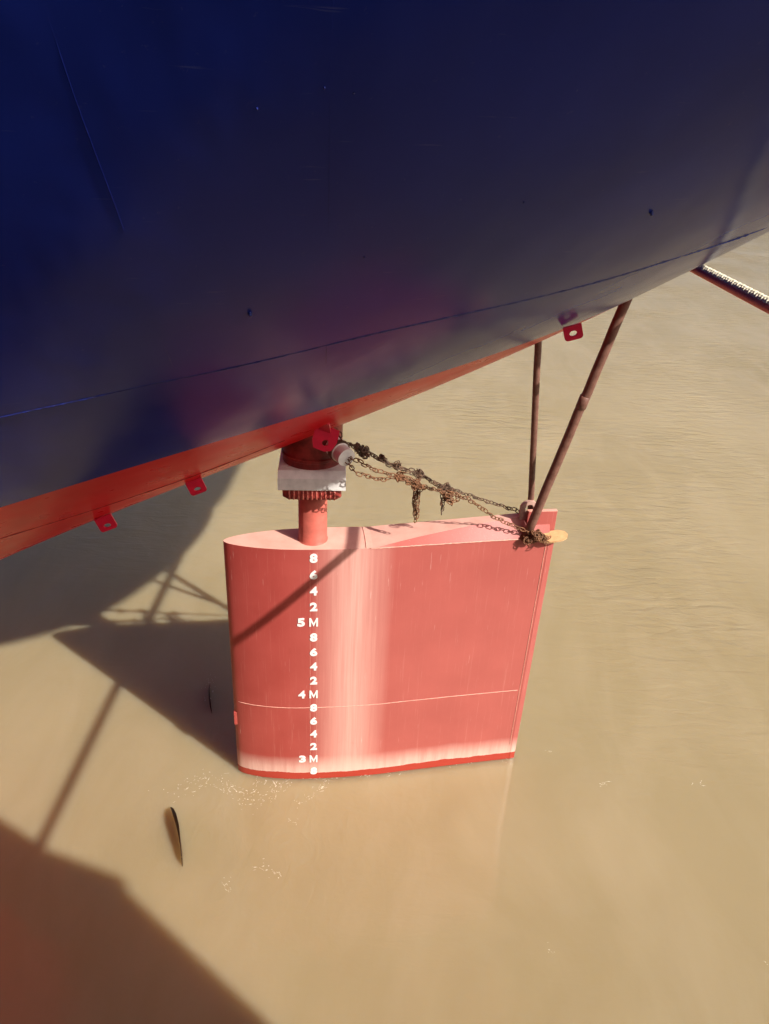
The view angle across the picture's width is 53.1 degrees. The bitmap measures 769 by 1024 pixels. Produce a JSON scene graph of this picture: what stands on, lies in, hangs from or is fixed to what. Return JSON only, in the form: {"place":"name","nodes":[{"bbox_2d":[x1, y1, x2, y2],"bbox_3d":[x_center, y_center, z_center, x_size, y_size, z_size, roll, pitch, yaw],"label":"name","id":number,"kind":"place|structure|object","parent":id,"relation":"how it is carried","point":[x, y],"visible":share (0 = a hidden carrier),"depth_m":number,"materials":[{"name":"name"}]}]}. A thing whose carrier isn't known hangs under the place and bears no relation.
{"place":"outdoors","nodes":[
{"label":"outdoors","id":0,"kind":"place"},
{"bbox_2d":[0,232,768,1023],"bbox_3d":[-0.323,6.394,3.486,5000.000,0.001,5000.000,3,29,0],"label":"water","id":1,"kind":"structure","parent":0,"point":[592,850],"depth_m":9.46,"materials":[{"name":"beige liquid"}]},
{"bbox_2d":[170,685,211,865],"bbox_3d":[-2.435,4.377,10.066,0.770,3.380,3.378,0,29,-6],"label":"propeller","id":2,"kind":"object","parent":1,"relation":"in","point":[175,819],"visible":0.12,"depth_m":8.52,"materials":[{"name":"brown metal"}]},
{"bbox_2d":[0,0,768,559],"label":"ship","id":3,"kind":"object","parent":1,"relation":"on","point":[236,232],"visible":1,"depth_m":3.13,"materials":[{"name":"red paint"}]},
{"bbox_2d":[223,499,567,778],"bbox_3d":[0.025,2.540,9.271,3.595,6.460,0.458,-1,29,-7],"label":"rudder","id":4,"kind":"object","parent":3,"relation":"attached to","point":[362,650],"visible":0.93,"depth_m":8.45,"materials":[{"name":"red paint"}]},
{"bbox_2d":[336,428,518,513],"bbox_3d":[0.533,-0.381,7.606,2.163,1.201,0.152,-9,31,-21],"label":"chain","id":5,"kind":"object","parent":3,"relation":"hanging from","point":[357,447],"visible":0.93,"depth_m":7.43,"materials":[{"name":"metal"}]},
{"bbox_2d":[411,484,422,522],"bbox_3d":[0.314,-0.089,7.609,0.118,0.485,0.100,3,29,0],"label":"chain","id":6,"kind":"object","parent":5,"relation":"hanging from","point":[415,505],"visible":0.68,"depth_m":7.62,"materials":[{"name":"metal"}]},
{"bbox_2d":[345,456,550,545],"bbox_3d":[0.685,-0.098,7.556,2.235,1.189,0.344,-7,30,-18],"label":"chain","id":7,"kind":"object","parent":3,"relation":"hanging from","point":[534,536],"visible":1,"depth_m":7.57,"materials":[{"name":"metal"}]},
{"bbox_2d":[436,485,454,514],"bbox_3d":[0.598,-0.114,7.727,0.202,0.330,0.077,-1,29,-7],"label":"chain","id":8,"kind":"object","parent":7,"relation":"hanging from","point":[442,506],"visible":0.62,"depth_m":7.69,"materials":[{"name":"metal"}]},
{"bbox_2d":[527,341,541,508],"bbox_3d":[1.455,-0.836,7.495,0.094,2.248,0.628,20,33,28],"label":"brace pole","id":9,"kind":"object","parent":3,"relation":"attached to","point":[535,402],"visible":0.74,"depth_m":7.40,"materials":[{"name":"brown metal"}]},
{"bbox_2d":[520,299,631,542],"bbox_3d":[1.801,-0.849,7.351,0.708,2.779,0.138,16,31,23],"label":"brace pole","id":10,"kind":"object","parent":3,"relation":"attached to","point":[596,370],"visible":0.87,"depth_m":7.26,"materials":[{"name":"brown metal"}]},
{"bbox_2d":[690,264,768,313],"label":"mooring rope","id":11,"kind":"object","parent":3,"relation":"attached to","point":[751,296],"visible":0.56,"depth_m":5.74,"materials":[{"name":"white fabric"}]},
{"bbox_2d":[148,680,767,964],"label":"foam","id":12,"kind":"object","parent":1,"relation":"on","point":[301,802],"visible":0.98,"depth_m":9.09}
]}

